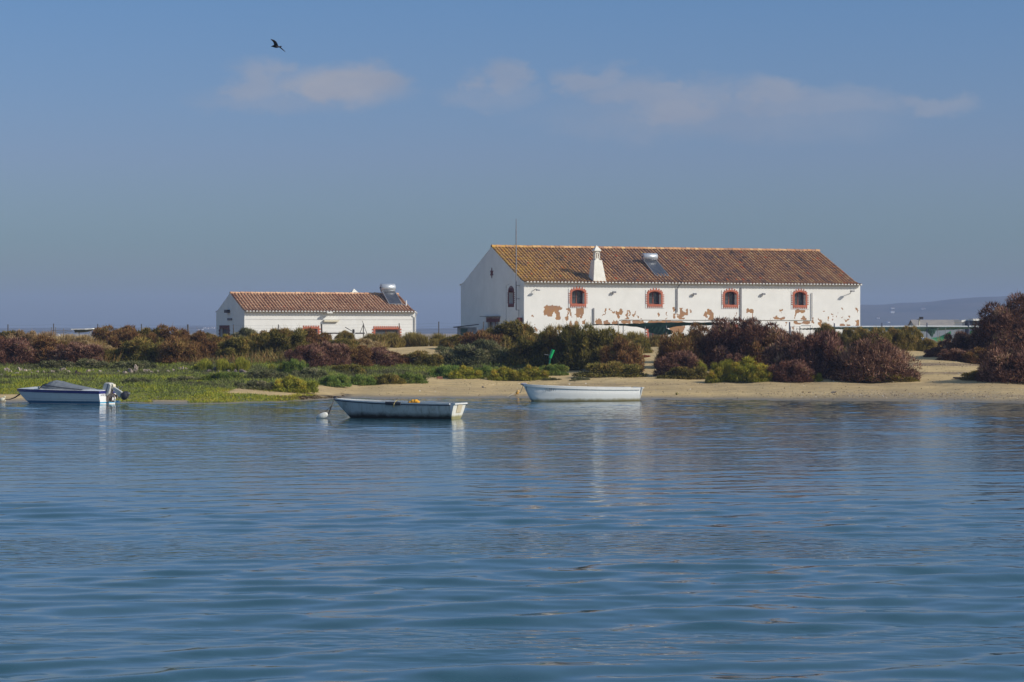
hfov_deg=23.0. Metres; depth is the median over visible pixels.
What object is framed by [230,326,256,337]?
bush
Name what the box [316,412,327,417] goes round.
mooring float
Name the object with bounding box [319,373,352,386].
shrub
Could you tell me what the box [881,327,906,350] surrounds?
bush
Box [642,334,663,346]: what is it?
grass clump
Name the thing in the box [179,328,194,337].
bush
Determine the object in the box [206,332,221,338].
bush
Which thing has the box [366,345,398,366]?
bush
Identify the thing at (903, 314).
hills
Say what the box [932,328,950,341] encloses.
green tarp
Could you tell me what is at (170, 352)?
bush
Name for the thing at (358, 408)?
rowing boat
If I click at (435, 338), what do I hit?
grass clump
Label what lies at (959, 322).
white hut
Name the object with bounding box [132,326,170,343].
bush
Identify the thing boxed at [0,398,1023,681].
water
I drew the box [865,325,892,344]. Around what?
bush
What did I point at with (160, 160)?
sky
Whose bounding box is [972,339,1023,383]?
bush
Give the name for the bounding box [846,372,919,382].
shrub
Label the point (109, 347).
bush
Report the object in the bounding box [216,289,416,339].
house
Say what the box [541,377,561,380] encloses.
shrub
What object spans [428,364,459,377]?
shrub
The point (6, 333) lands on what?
bush
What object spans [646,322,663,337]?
window
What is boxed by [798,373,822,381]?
shrub
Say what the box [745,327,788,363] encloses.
bush
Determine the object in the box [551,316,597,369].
bush
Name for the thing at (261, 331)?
bush
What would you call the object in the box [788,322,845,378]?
bush
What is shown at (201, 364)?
grass clump
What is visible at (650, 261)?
solar water heater
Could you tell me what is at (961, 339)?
bush
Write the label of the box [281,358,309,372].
shrub
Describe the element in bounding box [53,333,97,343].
grass clump
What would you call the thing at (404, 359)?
bush
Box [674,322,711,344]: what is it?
bush
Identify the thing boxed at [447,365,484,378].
shrub
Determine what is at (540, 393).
rowing boat
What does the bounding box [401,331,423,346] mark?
grass clump
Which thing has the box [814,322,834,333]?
bush
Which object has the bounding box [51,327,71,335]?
metal rack
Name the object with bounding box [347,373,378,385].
shrub
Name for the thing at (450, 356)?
bush
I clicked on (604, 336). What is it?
bush
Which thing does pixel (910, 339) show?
bush
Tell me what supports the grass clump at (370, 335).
on the ground
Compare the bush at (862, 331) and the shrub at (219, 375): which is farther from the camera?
the bush at (862, 331)
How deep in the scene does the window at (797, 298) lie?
219.92 m
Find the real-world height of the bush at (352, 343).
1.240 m
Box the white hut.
[954,320,967,334]
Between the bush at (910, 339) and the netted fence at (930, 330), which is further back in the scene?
the netted fence at (930, 330)
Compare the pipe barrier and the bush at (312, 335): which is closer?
the bush at (312, 335)
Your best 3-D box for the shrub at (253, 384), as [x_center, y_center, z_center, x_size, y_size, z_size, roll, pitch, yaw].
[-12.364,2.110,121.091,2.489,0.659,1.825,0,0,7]
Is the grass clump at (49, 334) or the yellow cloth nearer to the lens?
the yellow cloth
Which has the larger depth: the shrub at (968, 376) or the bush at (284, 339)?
the bush at (284, 339)
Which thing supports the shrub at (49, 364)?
on the ground
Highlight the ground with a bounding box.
[0,334,1023,403]
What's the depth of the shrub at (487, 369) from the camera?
134.59 m
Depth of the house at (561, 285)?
217.25 m
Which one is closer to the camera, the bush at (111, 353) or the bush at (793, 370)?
the bush at (793, 370)
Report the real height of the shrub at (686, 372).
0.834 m
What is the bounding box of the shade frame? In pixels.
[593,320,811,335]
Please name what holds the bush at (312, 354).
on the ground
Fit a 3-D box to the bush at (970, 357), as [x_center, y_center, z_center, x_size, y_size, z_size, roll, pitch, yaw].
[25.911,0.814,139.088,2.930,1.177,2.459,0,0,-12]
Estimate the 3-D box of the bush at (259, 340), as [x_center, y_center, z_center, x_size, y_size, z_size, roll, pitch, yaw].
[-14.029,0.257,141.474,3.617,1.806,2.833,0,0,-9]
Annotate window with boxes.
[303,326,320,334]
[372,326,401,335]
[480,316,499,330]
[507,286,514,306]
[569,286,587,306]
[646,288,663,307]
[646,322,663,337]
[722,288,739,307]
[791,289,808,308]
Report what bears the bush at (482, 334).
on the ground
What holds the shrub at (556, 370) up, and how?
on the ground
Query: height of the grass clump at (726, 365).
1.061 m
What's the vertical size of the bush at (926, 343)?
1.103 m
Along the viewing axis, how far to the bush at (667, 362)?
132.79 m
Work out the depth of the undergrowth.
138.25 m
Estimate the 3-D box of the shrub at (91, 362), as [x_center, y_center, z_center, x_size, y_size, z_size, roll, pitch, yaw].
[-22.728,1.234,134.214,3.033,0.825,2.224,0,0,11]
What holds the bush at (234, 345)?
on the ground
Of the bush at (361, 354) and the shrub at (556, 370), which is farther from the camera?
the bush at (361, 354)
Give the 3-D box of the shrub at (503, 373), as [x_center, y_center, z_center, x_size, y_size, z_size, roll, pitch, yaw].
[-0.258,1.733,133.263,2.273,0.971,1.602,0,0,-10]
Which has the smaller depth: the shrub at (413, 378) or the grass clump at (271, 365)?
the shrub at (413, 378)
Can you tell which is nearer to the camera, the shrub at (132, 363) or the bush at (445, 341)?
the shrub at (132, 363)
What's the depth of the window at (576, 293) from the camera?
212.07 m
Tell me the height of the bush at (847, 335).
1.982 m
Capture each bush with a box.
[0,329,28,338]
[0,335,41,364]
[6,329,40,343]
[19,334,70,363]
[47,340,105,364]
[77,340,92,345]
[90,323,137,344]
[92,356,103,360]
[98,345,117,350]
[103,347,137,362]
[105,327,150,348]
[119,334,165,362]
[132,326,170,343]
[145,323,189,343]
[154,337,202,363]
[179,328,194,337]
[181,329,221,357]
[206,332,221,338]
[207,335,233,343]
[214,336,258,358]
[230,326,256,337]
[241,330,274,357]
[256,327,292,334]
[257,325,311,358]
[282,343,331,366]
[303,326,332,343]
[313,340,351,364]
[323,337,359,347]
[333,344,373,366]
[334,330,354,340]
[351,338,381,347]
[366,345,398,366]
[380,351,414,364]
[406,350,445,366]
[434,343,481,366]
[437,334,464,348]
[455,328,508,348]
[458,336,515,365]
[484,318,535,349]
[502,333,546,366]
[529,322,578,368]
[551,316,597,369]
[573,324,628,369]
[598,335,645,371]
[629,337,652,352]
[650,347,705,376]
[651,328,708,368]
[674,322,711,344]
[698,316,787,366]
[722,352,750,369]
[727,355,771,381]
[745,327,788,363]
[760,327,822,367]
[765,357,816,382]
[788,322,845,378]
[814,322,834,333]
[823,331,924,381]
[834,325,862,348]
[852,326,868,343]
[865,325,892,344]
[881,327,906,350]
[895,322,923,350]
[917,337,936,350]
[923,346,945,356]
[936,348,975,361]
[937,330,984,356]
[959,346,992,363]
[967,290,1023,353]
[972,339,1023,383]
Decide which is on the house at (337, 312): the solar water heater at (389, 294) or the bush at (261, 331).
the solar water heater at (389, 294)
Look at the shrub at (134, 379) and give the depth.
123.64 m
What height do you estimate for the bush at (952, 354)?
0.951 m
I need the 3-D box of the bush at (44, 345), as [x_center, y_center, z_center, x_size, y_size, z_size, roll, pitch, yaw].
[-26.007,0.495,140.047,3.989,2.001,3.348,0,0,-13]
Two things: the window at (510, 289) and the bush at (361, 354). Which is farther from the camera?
the window at (510, 289)
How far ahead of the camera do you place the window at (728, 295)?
217.47 m
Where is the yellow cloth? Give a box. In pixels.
[408,399,419,402]
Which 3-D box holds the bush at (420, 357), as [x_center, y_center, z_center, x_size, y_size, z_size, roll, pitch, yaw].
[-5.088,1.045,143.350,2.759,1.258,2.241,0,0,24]
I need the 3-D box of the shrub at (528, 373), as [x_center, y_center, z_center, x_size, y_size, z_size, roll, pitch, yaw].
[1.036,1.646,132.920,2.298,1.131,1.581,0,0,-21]
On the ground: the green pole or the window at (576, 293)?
the green pole
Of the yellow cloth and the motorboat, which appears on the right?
the yellow cloth
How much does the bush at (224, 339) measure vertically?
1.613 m
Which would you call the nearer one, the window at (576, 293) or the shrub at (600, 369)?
the shrub at (600, 369)
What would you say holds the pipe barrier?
on the ground
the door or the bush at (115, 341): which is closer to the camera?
the bush at (115, 341)
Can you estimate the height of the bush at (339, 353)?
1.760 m
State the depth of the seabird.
79.92 m
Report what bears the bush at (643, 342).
on the ground
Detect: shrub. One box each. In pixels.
[30,359,65,368]
[58,358,109,368]
[109,360,158,368]
[119,377,150,383]
[164,375,200,382]
[199,371,243,380]
[231,379,276,389]
[247,369,286,379]
[270,374,319,393]
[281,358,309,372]
[291,367,328,376]
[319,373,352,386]
[330,364,366,374]
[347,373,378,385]
[373,372,406,384]
[397,371,428,383]
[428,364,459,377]
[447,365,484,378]
[474,365,498,376]
[486,366,517,380]
[513,363,550,380]
[539,363,568,375]
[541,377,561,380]
[569,377,590,380]
[570,359,647,377]
[655,366,708,378]
[704,366,738,382]
[747,366,773,381]
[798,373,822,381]
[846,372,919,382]
[958,370,992,379]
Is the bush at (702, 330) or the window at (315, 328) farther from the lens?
the window at (315, 328)
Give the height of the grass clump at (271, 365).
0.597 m
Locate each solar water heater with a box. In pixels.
[380,284,401,304]
[641,253,668,275]
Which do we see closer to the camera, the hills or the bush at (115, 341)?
the bush at (115, 341)
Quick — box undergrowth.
[2,333,942,364]
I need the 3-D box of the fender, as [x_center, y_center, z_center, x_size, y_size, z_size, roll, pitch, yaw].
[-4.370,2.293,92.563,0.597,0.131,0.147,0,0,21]
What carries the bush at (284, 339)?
on the ground
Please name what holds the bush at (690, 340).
on the ground
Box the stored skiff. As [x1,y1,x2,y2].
[71,328,93,336]
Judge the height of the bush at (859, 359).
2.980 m
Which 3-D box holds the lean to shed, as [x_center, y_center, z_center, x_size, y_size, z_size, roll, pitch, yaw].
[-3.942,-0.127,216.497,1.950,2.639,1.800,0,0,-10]
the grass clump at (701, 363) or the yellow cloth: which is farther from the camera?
the grass clump at (701, 363)
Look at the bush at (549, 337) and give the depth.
140.53 m
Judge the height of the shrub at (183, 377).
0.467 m
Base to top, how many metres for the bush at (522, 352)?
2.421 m
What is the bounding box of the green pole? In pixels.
[544,349,554,363]
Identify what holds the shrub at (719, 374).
on the ground
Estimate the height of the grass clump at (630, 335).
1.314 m
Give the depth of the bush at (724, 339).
138.25 m
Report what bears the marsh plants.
on the ground
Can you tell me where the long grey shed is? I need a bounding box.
[908,320,953,342]
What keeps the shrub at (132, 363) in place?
on the ground
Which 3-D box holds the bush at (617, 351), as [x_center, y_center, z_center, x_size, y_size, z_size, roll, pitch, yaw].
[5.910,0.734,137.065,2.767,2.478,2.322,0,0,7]
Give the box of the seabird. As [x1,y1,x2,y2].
[271,39,283,50]
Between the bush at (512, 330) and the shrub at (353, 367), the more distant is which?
the bush at (512, 330)
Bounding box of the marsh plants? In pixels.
[0,356,546,402]
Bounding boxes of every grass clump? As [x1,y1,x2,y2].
[36,330,60,338]
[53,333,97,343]
[192,358,207,369]
[205,358,229,370]
[229,356,250,370]
[268,363,292,368]
[362,332,377,338]
[370,331,407,347]
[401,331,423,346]
[412,332,447,346]
[623,331,646,340]
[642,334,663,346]
[696,359,707,371]
[710,359,733,372]
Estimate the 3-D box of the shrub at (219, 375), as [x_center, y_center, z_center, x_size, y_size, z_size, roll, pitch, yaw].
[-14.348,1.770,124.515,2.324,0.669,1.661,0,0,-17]
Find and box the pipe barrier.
[329,327,364,335]
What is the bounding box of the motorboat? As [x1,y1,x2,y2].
[17,380,129,403]
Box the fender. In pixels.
[385,402,400,404]
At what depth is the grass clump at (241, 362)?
131.46 m
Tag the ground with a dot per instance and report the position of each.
(694, 389)
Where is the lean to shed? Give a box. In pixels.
[453,324,478,335]
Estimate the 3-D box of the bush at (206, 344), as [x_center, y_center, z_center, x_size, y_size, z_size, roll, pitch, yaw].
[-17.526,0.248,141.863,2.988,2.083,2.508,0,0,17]
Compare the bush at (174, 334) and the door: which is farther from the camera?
the door
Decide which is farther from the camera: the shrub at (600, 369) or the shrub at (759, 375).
the shrub at (600, 369)
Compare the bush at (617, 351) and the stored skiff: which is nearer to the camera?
the bush at (617, 351)
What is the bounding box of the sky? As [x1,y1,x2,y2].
[0,0,1023,327]
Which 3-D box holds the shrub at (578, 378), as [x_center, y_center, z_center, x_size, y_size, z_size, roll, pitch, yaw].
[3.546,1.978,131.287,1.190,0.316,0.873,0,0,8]
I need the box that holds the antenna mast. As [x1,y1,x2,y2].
[516,222,521,320]
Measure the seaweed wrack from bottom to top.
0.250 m
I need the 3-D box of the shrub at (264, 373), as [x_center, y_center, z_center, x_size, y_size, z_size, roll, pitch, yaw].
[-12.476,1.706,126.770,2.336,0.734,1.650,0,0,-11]
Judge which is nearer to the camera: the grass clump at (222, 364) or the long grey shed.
the grass clump at (222, 364)
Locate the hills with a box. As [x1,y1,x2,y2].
[0,295,1022,333]
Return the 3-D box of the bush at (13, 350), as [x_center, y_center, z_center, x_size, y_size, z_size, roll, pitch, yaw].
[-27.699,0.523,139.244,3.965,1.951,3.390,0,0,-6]
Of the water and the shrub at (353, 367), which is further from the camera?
the shrub at (353, 367)
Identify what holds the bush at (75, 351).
on the ground
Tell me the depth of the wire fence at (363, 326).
175.98 m
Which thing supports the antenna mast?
attached to the house at (561, 285)
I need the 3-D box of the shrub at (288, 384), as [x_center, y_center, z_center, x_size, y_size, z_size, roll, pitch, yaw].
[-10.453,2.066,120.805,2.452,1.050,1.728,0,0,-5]
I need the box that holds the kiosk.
[964,319,986,340]
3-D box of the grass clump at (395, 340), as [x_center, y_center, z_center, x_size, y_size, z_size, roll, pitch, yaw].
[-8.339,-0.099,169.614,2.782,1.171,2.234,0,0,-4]
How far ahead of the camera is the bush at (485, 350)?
143.19 m
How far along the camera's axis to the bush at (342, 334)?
169.23 m
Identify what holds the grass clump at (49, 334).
on the ground
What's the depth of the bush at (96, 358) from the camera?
137.09 m
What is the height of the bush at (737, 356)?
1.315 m
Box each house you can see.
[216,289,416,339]
[460,245,861,337]
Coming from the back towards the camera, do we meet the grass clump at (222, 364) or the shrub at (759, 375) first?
the grass clump at (222, 364)
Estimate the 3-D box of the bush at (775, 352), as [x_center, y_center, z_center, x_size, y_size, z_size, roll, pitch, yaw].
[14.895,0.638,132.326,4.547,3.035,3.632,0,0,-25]
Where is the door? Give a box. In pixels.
[219,325,229,336]
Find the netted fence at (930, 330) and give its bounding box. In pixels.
[789,322,976,336]
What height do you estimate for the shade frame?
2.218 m
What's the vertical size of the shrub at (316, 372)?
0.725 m
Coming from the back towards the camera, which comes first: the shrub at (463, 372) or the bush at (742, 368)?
the shrub at (463, 372)
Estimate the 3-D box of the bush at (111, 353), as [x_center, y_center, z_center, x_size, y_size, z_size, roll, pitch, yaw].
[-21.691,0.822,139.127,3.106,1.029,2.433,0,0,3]
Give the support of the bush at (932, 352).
on the ground
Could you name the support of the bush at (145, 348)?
on the ground
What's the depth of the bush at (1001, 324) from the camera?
139.93 m
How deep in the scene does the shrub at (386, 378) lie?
128.83 m
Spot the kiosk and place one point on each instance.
(969, 321)
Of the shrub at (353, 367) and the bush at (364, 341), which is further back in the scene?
the bush at (364, 341)
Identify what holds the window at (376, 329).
in the house at (337, 312)
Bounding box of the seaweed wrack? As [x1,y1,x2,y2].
[276,393,343,400]
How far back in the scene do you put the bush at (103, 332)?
169.82 m
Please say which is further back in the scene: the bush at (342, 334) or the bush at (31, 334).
the bush at (342, 334)
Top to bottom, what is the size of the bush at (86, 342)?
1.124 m
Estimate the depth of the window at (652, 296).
214.72 m
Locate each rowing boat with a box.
[333,396,467,418]
[521,383,643,401]
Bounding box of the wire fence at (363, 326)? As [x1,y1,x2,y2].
[7,321,527,334]

